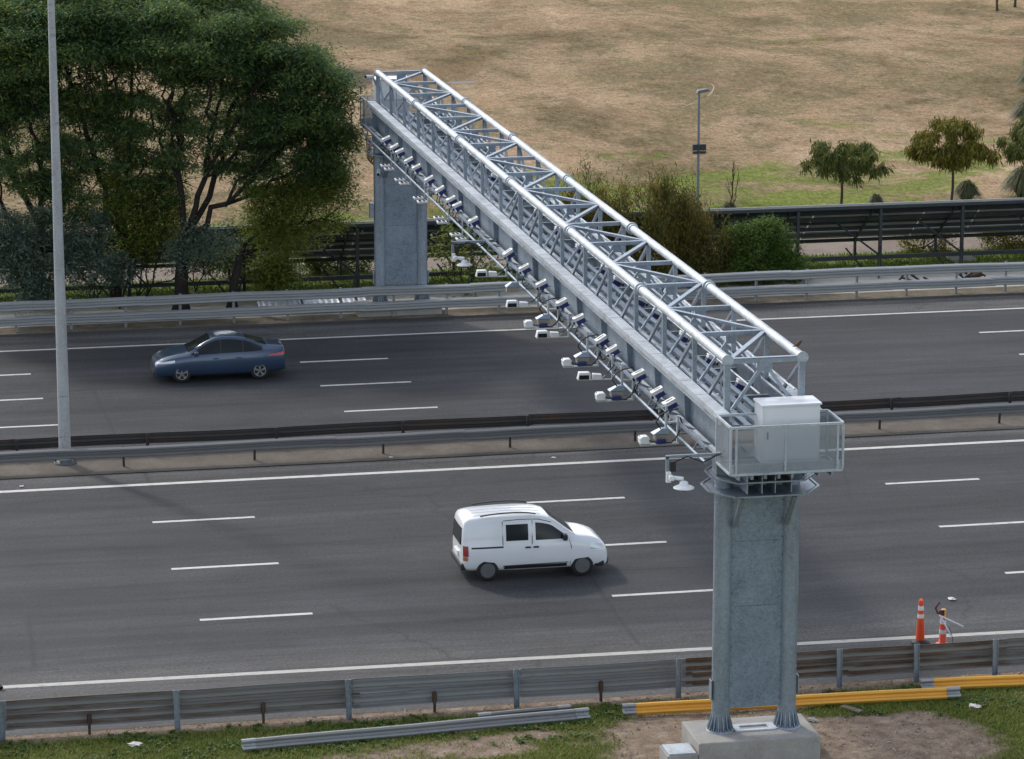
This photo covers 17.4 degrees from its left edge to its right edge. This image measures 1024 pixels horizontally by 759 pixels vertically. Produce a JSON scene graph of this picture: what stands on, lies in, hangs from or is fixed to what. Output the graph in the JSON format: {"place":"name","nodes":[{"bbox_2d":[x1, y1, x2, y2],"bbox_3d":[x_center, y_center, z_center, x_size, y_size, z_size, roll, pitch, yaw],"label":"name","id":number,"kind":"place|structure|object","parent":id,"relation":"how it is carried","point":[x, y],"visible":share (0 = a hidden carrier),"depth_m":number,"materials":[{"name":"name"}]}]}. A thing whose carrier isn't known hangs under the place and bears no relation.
{"place":"outdoors","nodes":[
{"label":"outdoors","id":0,"kind":"place"},
{"bbox_2d":[257,297,365,305],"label":"guardrail","id":1,"kind":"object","parent":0,"point":[283,302],"depth_m":123.20,"materials":[{"name":"metal"}]},
{"bbox_2d":[0,429,1023,735],"bbox_3d":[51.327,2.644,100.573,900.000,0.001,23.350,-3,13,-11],"label":"road","id":2,"kind":"structure","parent":0,"point":[366,571],"depth_m":89.81,"materials":[{"name":"grey asphalt"}]},
{"bbox_2d":[0,439,1023,620],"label":"lane markings","id":3,"kind":"object","parent":2,"relation":"on","point":[264,478],"visible":0.9,"depth_m":98.71,"materials":[{"name":"white paint"}]},
{"bbox_2d":[2,630,1023,688],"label":"edge line","id":4,"kind":"object","parent":2,"relation":"on","point":[466,661],"visible":0.91,"depth_m":81.97,"materials":[{"name":"paint"}]},
{"bbox_2d":[451,500,607,580],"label":"white van","id":5,"kind":"object","parent":2,"relation":"on","point":[490,542],"visible":1,"depth_m":88.87,"materials":[{"name":"paint"}]},
{"bbox_2d":[910,598,929,644],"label":"traffic delineator","id":6,"kind":"object","parent":2,"relation":"on","point":[920,639],"visible":0.96,"depth_m":83.36,"materials":[{"name":"orange plastic"}]},
{"bbox_2d":[935,602,962,643],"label":"traffic delineator","id":7,"kind":"object","parent":2,"relation":"on","point":[943,626],"visible":0.91,"depth_m":83.18,"materials":[{"name":"orange plastic"}]},
{"bbox_2d":[0,0,1023,247],"bbox_3d":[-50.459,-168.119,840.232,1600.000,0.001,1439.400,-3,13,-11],"label":"field","id":8,"kind":"structure","parent":0,"point":[562,84],"depth_m":182.80,"materials":[{"name":"brown plant"}]},
{"bbox_2d":[692,88,709,208],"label":"street lamp","id":9,"kind":"object","parent":8,"relation":"on","point":[698,148],"visible":0.91,"depth_m":138.99,"materials":[{"name":"grey metal"}]},
{"bbox_2d":[726,161,740,207],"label":"bare shrub","id":10,"kind":"object","parent":8,"relation":"on","point":[732,185],"visible":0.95,"depth_m":140.65,"materials":[{"name":"brown plant"}]},
{"bbox_2d":[795,136,895,203],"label":"young tree","id":11,"kind":"object","parent":8,"relation":"on","point":[839,163],"visible":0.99,"depth_m":140.62,"materials":[{"name":"green plant"}]},
{"bbox_2d":[867,193,883,204],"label":"grass tussock","id":12,"kind":"object","parent":8,"relation":"on","point":[874,198],"depth_m":143.97,"materials":[{"name":"green plant"}]},
{"bbox_2d":[899,115,1002,199],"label":"young tree","id":13,"kind":"object","parent":8,"relation":"on","point":[951,154],"visible":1,"depth_m":141.51,"materials":[{"name":"green plant"}]},
{"bbox_2d":[949,179,983,199],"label":"grass tussock","id":14,"kind":"object","parent":8,"relation":"on","point":[965,190],"depth_m":145.20,"materials":[{"name":"green plant"}]},
{"bbox_2d":[990,116,1023,168],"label":"young tree","id":15,"kind":"object","parent":8,"relation":"on","point":[1013,152],"visible":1,"depth_m":142.53,"materials":[{"name":"green plant"}]},
{"bbox_2d":[997,165,1023,197],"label":"grass tussock","id":16,"kind":"object","parent":8,"relation":"on","point":[1015,180],"depth_m":145.94,"materials":[{"name":"green plant"}]},
{"bbox_2d":[1004,98,1023,122],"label":"grass tussock","id":17,"kind":"object","parent":8,"relation":"on","point":[1018,110],"depth_m":166.52,"materials":[{"name":"plant"}]},
{"bbox_2d":[0,293,1023,451],"bbox_3d":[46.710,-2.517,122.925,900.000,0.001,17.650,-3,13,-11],"label":"road","id":18,"kind":"structure","parent":0,"point":[119,390],"depth_m":113.49,"materials":[{"name":"grey asphalt"}]},
{"bbox_2d":[150,330,285,382],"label":"blue saloon","id":19,"kind":"object","parent":18,"relation":"on","point":[219,352],"visible":1,"depth_m":111.76,"materials":[{"name":"paint"}]},
{"bbox_2d":[191,340,219,354],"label":"window","id":20,"kind":"structure","parent":19,"relation":"in","point":[213,347],"depth_m":111.59,"materials":[{"name":"black glass"}]},
{"bbox_2d":[221,339,241,352],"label":"window","id":21,"kind":"structure","parent":19,"relation":"in","point":[227,345],"depth_m":111.72,"materials":[{"name":"black glass"}]},
{"bbox_2d":[243,340,261,351],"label":"window","id":22,"kind":"structure","parent":19,"relation":"in","point":[248,346],"depth_m":111.89,"materials":[{"name":"black glass"}]},
{"bbox_2d":[243,333,265,343],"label":"rear window","id":23,"kind":"structure","parent":19,"relation":"in","point":[258,339],"depth_m":112.38,"materials":[{"name":"black glass"}]},
{"bbox_2d":[0,286,1023,334],"bbox_3d":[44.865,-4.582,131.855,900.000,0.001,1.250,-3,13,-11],"label":"gravel edge","id":24,"kind":"object","parent":18,"relation":"on","point":[456,312],"depth_m":122.30,"materials":[{"name":"grey gravel"}]},
{"bbox_2d":[0,261,1023,331],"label":"guardrail","id":25,"kind":"object","parent":24,"relation":"on","point":[446,302],"visible":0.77,"depth_m":121.83,"materials":[{"name":"metal"}]},
{"bbox_2d":[0,308,1023,427],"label":"lane markings","id":26,"kind":"object","parent":18,"relation":"on","point":[434,333],"visible":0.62,"depth_m":117.32,"materials":[{"name":"white paint"}]},
{"bbox_2d":[0,671,1023,758],"bbox_3d":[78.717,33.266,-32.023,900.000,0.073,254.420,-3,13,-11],"label":"verge","id":27,"kind":"structure","parent":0,"point":[644,740],"depth_m":76.80,"materials":[{"name":"green plant"}]},
{"bbox_2d":[241,707,589,751],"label":"loose guardrail beam","id":28,"kind":"structure","parent":27,"relation":"on","point":[416,729],"depth_m":76.60,"materials":[{"name":"metal"}]},
{"bbox_2d":[0,674,1021,758],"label":"weeds","id":29,"kind":"object","parent":27,"relation":"on","point":[417,717],"visible":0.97,"depth_m":76.69,"materials":[{"name":"green plant"}]},
{"bbox_2d":[0,637,1023,740],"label":"guardrail","id":30,"kind":"object","parent":27,"relation":"on","point":[176,706],"visible":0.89,"depth_m":78.44,"materials":[{"name":"metal"}]},
{"bbox_2d":[9,672,1021,758],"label":"stones","id":31,"kind":"object","parent":27,"relation":"on","point":[703,718],"visible":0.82,"depth_m":77.14,"materials":[{"name":"grey stone"}]},
{"bbox_2d":[477,704,570,716],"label":"loose guardrail beam","id":32,"kind":"structure","parent":27,"relation":"on","point":[530,710],"depth_m":77.76,"materials":[{"name":"metal"}]},
{"bbox_2d":[659,743,697,758],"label":"inspection box","id":33,"kind":"object","parent":27,"relation":"on","point":[679,751],"visible":1,"depth_m":74.67,"materials":[{"name":"concrete"}]},
{"bbox_2d":[681,714,820,758],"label":"concrete footing","id":34,"kind":"object","parent":27,"relation":"on","point":[802,741],"visible":0.88,"depth_m":74.94,"materials":[{"name":"grey concrete"}]},
{"bbox_2d":[360,67,844,734],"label":"toll gantry","id":35,"kind":"object","parent":34,"relation":"on","point":[756,573],"visible":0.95,"depth_m":81.63,"materials":[{"name":"metal"}]},
{"bbox_2d":[380,153,396,170],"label":"illuminator","id":36,"kind":"object","parent":35,"relation":"hanging from","point":[386,167],"visible":1,"depth_m":113.88,"materials":[{"name":"metal"}]},
{"bbox_2d":[372,76,409,124],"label":"equipment cabinet","id":37,"kind":"object","parent":35,"relation":"on","point":[385,87],"visible":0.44,"depth_m":121.61,"materials":[{"name":"metal"}]},
{"bbox_2d":[394,166,410,185],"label":"illuminator","id":38,"kind":"object","parent":35,"relation":"hanging from","point":[403,182],"visible":1,"depth_m":111.43,"materials":[{"name":"metal"}]},
{"bbox_2d":[412,163,424,184],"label":"traffic camera","id":39,"kind":"object","parent":35,"relation":"attached to","point":[417,168],"visible":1,"depth_m":109.67,"materials":[{"name":"metal"}]},
{"bbox_2d":[413,184,429,203],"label":"illuminator","id":40,"kind":"object","parent":35,"relation":"hanging from","point":[420,199],"visible":1,"depth_m":107.62,"materials":[{"name":"metal"}]},
{"bbox_2d":[424,175,437,196],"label":"traffic camera","id":41,"kind":"object","parent":35,"relation":"attached to","point":[430,180],"visible":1,"depth_m":107.33,"materials":[{"name":"metal"}]},
{"bbox_2d":[433,204,449,224],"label":"illuminator","id":42,"kind":"object","parent":35,"relation":"hanging from","point":[440,220],"visible":1,"depth_m":103.79,"materials":[{"name":"metal"}]},
{"bbox_2d":[435,185,448,208],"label":"traffic camera","id":43,"kind":"object","parent":35,"relation":"attached to","point":[441,190],"visible":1,"depth_m":105.38,"materials":[{"name":"metal"}]},
{"bbox_2d":[445,195,458,216],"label":"traffic camera","id":44,"kind":"object","parent":35,"relation":"attached to","point":[451,200],"visible":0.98,"depth_m":103.57,"materials":[{"name":"metal"}]},
{"bbox_2d":[449,220,468,240],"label":"illuminator","id":45,"kind":"object","parent":35,"relation":"hanging from","point":[457,236],"visible":0.9,"depth_m":101.37,"materials":[{"name":"metal"}]},
{"bbox_2d":[452,201,465,222],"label":"traffic camera","id":46,"kind":"object","parent":35,"relation":"attached to","point":[458,206],"visible":1,"depth_m":102.52,"materials":[{"name":"metal"}]},
{"bbox_2d":[451,238,495,267],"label":"dome camera","id":47,"kind":"object","parent":35,"relation":"attached to","point":[463,263],"visible":1,"depth_m":97.81,"materials":[{"name":"metal"}]},
{"bbox_2d":[468,216,481,239],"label":"traffic camera","id":48,"kind":"object","parent":35,"relation":"attached to","point":[474,221],"visible":1,"depth_m":99.94,"materials":[{"name":"metal"}]},
{"bbox_2d":[475,257,508,277],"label":"camera","id":49,"kind":"object","parent":35,"relation":"hanging from","point":[481,272],"visible":1,"depth_m":94.79,"materials":[{"name":"white metal"}]},
{"bbox_2d":[502,248,516,274],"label":"traffic camera","id":50,"kind":"object","parent":35,"relation":"attached to","point":[509,253],"visible":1,"depth_m":94.78,"materials":[{"name":"metal"}]},
{"bbox_2d":[505,270,524,291],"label":"detector","id":51,"kind":"object","parent":35,"relation":"attached to","point":[513,286],"visible":1,"depth_m":92.40,"materials":[{"name":"metal"}]},
{"bbox_2d":[506,287,539,307],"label":"illuminator","id":52,"kind":"object","parent":35,"relation":"hanging from","point":[514,304],"visible":1,"depth_m":90.54,"materials":[{"name":"white metal"}]},
{"bbox_2d":[519,263,533,287],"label":"traffic camera","id":53,"kind":"object","parent":35,"relation":"attached to","point":[525,269],"visible":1,"depth_m":92.55,"materials":[{"name":"metal"}]},
{"bbox_2d":[524,294,559,328],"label":"illuminator","id":54,"kind":"object","parent":35,"relation":"hanging from","point":[543,321],"visible":1,"depth_m":87.95,"materials":[{"name":"white metal"}]},
{"bbox_2d":[535,279,550,304],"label":"traffic camera","id":55,"kind":"object","parent":35,"relation":"attached to","point":[542,285],"visible":0.98,"depth_m":90.32,"materials":[{"name":"metal"}]},
{"bbox_2d":[535,313,571,338],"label":"illuminator","id":56,"kind":"object","parent":35,"relation":"hanging from","point":[541,334],"visible":1,"depth_m":86.69,"materials":[{"name":"white metal"}]},
{"bbox_2d":[555,297,570,323],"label":"traffic camera","id":57,"kind":"object","parent":35,"relation":"attached to","point":[562,303],"visible":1,"depth_m":87.84,"materials":[{"name":"metal"}]},
{"bbox_2d":[561,331,599,367],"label":"illuminator","id":58,"kind":"object","parent":35,"relation":"hanging from","point":[581,358],"visible":1,"depth_m":83.39,"materials":[{"name":"white metal"}]},
{"bbox_2d":[572,313,588,342],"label":"traffic camera","id":59,"kind":"object","parent":35,"relation":"attached to","point":[579,319],"visible":1,"depth_m":85.82,"materials":[{"name":"metal"}]},
{"bbox_2d":[577,354,615,380],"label":"illuminator","id":60,"kind":"object","parent":35,"relation":"hanging from","point":[583,375],"visible":0.98,"depth_m":81.86,"materials":[{"name":"metal"}]},
{"bbox_2d":[594,334,610,362],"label":"traffic camera","id":61,"kind":"object","parent":35,"relation":"attached to","point":[602,340],"visible":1,"depth_m":83.31,"materials":[{"name":"metal"}]},
{"bbox_2d":[606,344,622,372],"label":"traffic camera","id":62,"kind":"object","parent":35,"relation":"attached to","point":[614,350],"visible":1,"depth_m":82.10,"materials":[{"name":"metal"}]},
{"bbox_2d":[595,364,635,401],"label":"illuminator","id":63,"kind":"object","parent":35,"relation":"hanging from","point":[617,392],"visible":1,"depth_m":79.71,"materials":[{"name":"white metal"}]},
{"bbox_2d":[612,275,623,297],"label":"traffic camera","id":64,"kind":"object","parent":35,"relation":"attached to","point":[617,281],"visible":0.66,"depth_m":89.45,"materials":[{"name":"metal"}]},
{"bbox_2d":[631,368,648,400],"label":"traffic camera","id":65,"kind":"object","parent":35,"relation":"attached to","point":[639,375],"visible":1,"depth_m":79.45,"materials":[{"name":"metal"}]},
{"bbox_2d":[650,385,667,416],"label":"traffic camera","id":66,"kind":"object","parent":35,"relation":"attached to","point":[658,392],"visible":0.99,"depth_m":77.64,"materials":[{"name":"metal"}]},
{"bbox_2d":[638,405,682,445],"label":"illuminator","id":67,"kind":"object","parent":35,"relation":"hanging from","point":[660,435],"visible":1,"depth_m":75.48,"materials":[{"name":"metal"}]},
{"bbox_2d":[661,396,679,427],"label":"traffic camera","id":68,"kind":"object","parent":35,"relation":"attached to","point":[671,402],"visible":0.81,"depth_m":76.52,"materials":[{"name":"white"}]},
{"bbox_2d":[677,330,690,351],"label":"traffic camera","id":69,"kind":"object","parent":35,"relation":"attached to","point":[685,338],"visible":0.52,"depth_m":82.49,"materials":[{"name":"metal"}]},
{"bbox_2d":[665,451,725,490],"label":"dome camera","id":70,"kind":"object","parent":35,"relation":"attached to","point":[682,485],"visible":1,"depth_m":72.65,"materials":[{"name":"metal"}]},
{"bbox_2d":[704,353,718,377],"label":"traffic camera","id":71,"kind":"object","parent":35,"relation":"attached to","point":[708,358],"visible":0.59,"depth_m":79.90,"materials":[{"name":"metal"}]},
{"bbox_2d":[734,378,748,403],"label":"traffic camera","id":72,"kind":"object","parent":35,"relation":"attached to","point":[739,384],"visible":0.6,"depth_m":77.25,"materials":[{"name":"metal"}]},
{"bbox_2d":[753,395,821,462],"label":"equipment cabinet","id":73,"kind":"object","parent":35,"relation":"on","point":[802,443],"visible":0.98,"depth_m":72.84,"materials":[{"name":"metal"}]},
{"bbox_2d":[622,686,960,715],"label":"loose guardrail beam","id":74,"kind":"structure","parent":27,"relation":"on","point":[704,705],"depth_m":78.70,"materials":[{"name":"metal"}]},
{"bbox_2d":[920,674,1023,688],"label":"loose guardrail beam","id":75,"kind":"structure","parent":27,"relation":"on","point":[995,681],"depth_m":79.92,"materials":[{"name":"metal"}]},
{"bbox_2d":[0,414,1023,478],"bbox_3d":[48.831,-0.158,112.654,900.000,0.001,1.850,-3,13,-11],"label":"median","id":76,"kind":"object","parent":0,"point":[374,452],"depth_m":102.54,"materials":[{"name":"grey concrete"}]},
{"bbox_2d":[47,0,76,464],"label":"street lamp","id":77,"kind":"object","parent":76,"relation":"on","point":[64,437],"visible":0.87,"depth_m":99.55,"materials":[{"name":"metal"}]},
{"bbox_2d":[0,403,1023,465],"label":"guardrail","id":78,"kind":"object","parent":76,"relation":"on","point":[123,452],"visible":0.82,"depth_m":102.15,"materials":[{"name":"metal"}]},
{"bbox_2d":[0,271,1023,327],"bbox_3d":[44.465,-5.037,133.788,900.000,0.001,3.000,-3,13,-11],"label":"pavement","id":79,"kind":"structure","parent":0,"point":[439,296],"depth_m":125.45,"materials":[{"name":"concrete"}]},
{"bbox_2d":[0,199,74,300],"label":"shrub","id":80,"kind":"object","parent":79,"relation":"on","point":[15,248],"visible":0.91,"depth_m":121.44,"materials":[{"name":"green plant"}]},
{"bbox_2d":[43,203,155,298],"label":"shrub","id":81,"kind":"object","parent":79,"relation":"on","point":[77,247],"visible":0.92,"depth_m":122.09,"materials":[{"name":"green plant"}]},
{"bbox_2d":[82,165,203,295],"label":"shrub","id":82,"kind":"object","parent":79,"relation":"on","point":[166,213],"visible":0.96,"depth_m":122.37,"materials":[{"name":"green plant"}]},
{"bbox_2d":[99,198,259,295],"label":"shrub","id":83,"kind":"object","parent":79,"relation":"on","point":[137,245],"visible":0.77,"depth_m":123.18,"materials":[{"name":"green plant"}]},
{"bbox_2d":[144,210,251,291],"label":"shrub","id":84,"kind":"object","parent":79,"relation":"on","point":[179,259],"visible":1,"depth_m":121.95,"materials":[{"name":"green plant"}]},
{"bbox_2d":[240,247,322,290],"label":"shrub","id":85,"kind":"object","parent":79,"relation":"on","point":[280,272],"visible":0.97,"depth_m":123.82,"materials":[{"name":"green plant"}]},
{"bbox_2d":[225,162,370,307],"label":"feathery tree","id":86,"kind":"object","parent":79,"relation":"on","point":[276,225],"visible":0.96,"depth_m":122.56,"materials":[{"name":"green plant"}]},
{"bbox_2d":[427,210,509,297],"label":"bush","id":87,"kind":"object","parent":79,"relation":"on","point":[464,253],"visible":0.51,"depth_m":124.99,"materials":[{"name":"green plant"}]},
{"bbox_2d":[535,150,738,288],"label":"bush","id":88,"kind":"object","parent":79,"relation":"on","point":[676,218],"visible":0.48,"depth_m":126.45,"materials":[{"name":"green plant"}]},
{"bbox_2d":[699,212,812,285],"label":"bush","id":89,"kind":"object","parent":79,"relation":"on","point":[760,235],"visible":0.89,"depth_m":127.27,"materials":[{"name":"green plant"}]},
{"bbox_2d":[0,231,1023,286],"bbox_3d":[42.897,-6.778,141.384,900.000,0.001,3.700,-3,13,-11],"label":"path","id":90,"kind":"structure","parent":0,"point":[831,248],"depth_m":134.49,"materials":[{"name":"grey concrete"}]},
{"bbox_2d":[296,242,373,274],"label":"hedge","id":91,"kind":"object","parent":90,"relation":"on","point":[316,267],"visible":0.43,"depth_m":129.70,"materials":[{"name":"green plant"}]},
{"bbox_2d":[0,246,1023,301],"bbox_3d":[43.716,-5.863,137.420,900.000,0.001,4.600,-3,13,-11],"label":"lawn","id":92,"kind":"structure","parent":0,"point":[829,262],"depth_m":128.69,"materials":[{"name":"green plant"}]},
{"bbox_2d":[0,198,1023,308],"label":"fence","id":93,"kind":"object","parent":92,"relation":"on","point":[897,220],"visible":0.46,"depth_m":130.03,"materials":[{"name":"metal"}]},
{"bbox_2d":[896,202,959,253],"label":"hedge","id":94,"kind":"object","parent":92,"relation":"on","point":[942,242],"visible":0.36,"depth_m":134.19,"materials":[{"name":"green plant"}]},
{"bbox_2d":[946,255,975,261],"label":"concrete slab","id":95,"kind":"structure","parent":92,"relation":"on","point":[966,258],"depth_m":132.22,"materials":[{"name":"grey concrete"}]},
{"bbox_2d":[973,231,1023,249],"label":"hedge","id":96,"kind":"object","parent":92,"relation":"on","point":[1017,242],"visible":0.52,"depth_m":134.65,"materials":[{"name":"green plant"}]},
{"bbox_2d":[0,412,1023,463],"bbox_3d":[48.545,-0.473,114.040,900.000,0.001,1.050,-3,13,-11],"label":"median strip","id":97,"kind":"object","parent":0,"point":[474,440],"depth_m":103.79,"materials":[{"name":"concrete"}]},
{"bbox_2d":[0,391,1023,450],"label":"guardrail","id":98,"kind":"object","parent":97,"relation":"on","point":[402,426],"visible":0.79,"depth_m":103.94,"materials":[{"name":"grey metal"}]},
{"bbox_2d":[0,428,1023,479],"bbox_3d":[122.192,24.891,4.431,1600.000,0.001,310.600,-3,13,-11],"label":"ground","id":99,"kind":"structure","parent":0,"point":[476,455],"depth_m":101.95,"materials":[{"name":"soil"}]},
{"bbox_2d":[0,0,115,300],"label":"feathery tree","id":100,"kind":"object","parent":99,"relation":"on","point":[23,80],"visible":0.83,"depth_m":121.15,"materials":[{"name":"green plant"}]},
{"bbox_2d":[1,0,205,297],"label":"feathery tree","id":101,"kind":"object","parent":99,"relation":"on","point":[107,105],"visible":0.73,"depth_m":121.12,"materials":[{"name":"green plant"}]},
{"bbox_2d":[91,0,373,309],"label":"feathery tree","id":102,"kind":"object","parent":99,"relation":"on","point":[209,44],"visible":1,"depth_m":121.06,"materials":[{"name":"green plant"}]},
{"bbox_2d":[354,297,441,316],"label":"concrete footing","id":103,"kind":"object","parent":99,"relation":"on","point":[404,312],"visible":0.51,"depth_m":122.17,"materials":[{"name":"grey concrete"}]},
{"bbox_2d":[958,272,985,277],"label":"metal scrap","id":104,"kind":"object","parent":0,"point":[975,275],"visible":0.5,"depth_m":128.19,"materials":[{"name":"metal"}]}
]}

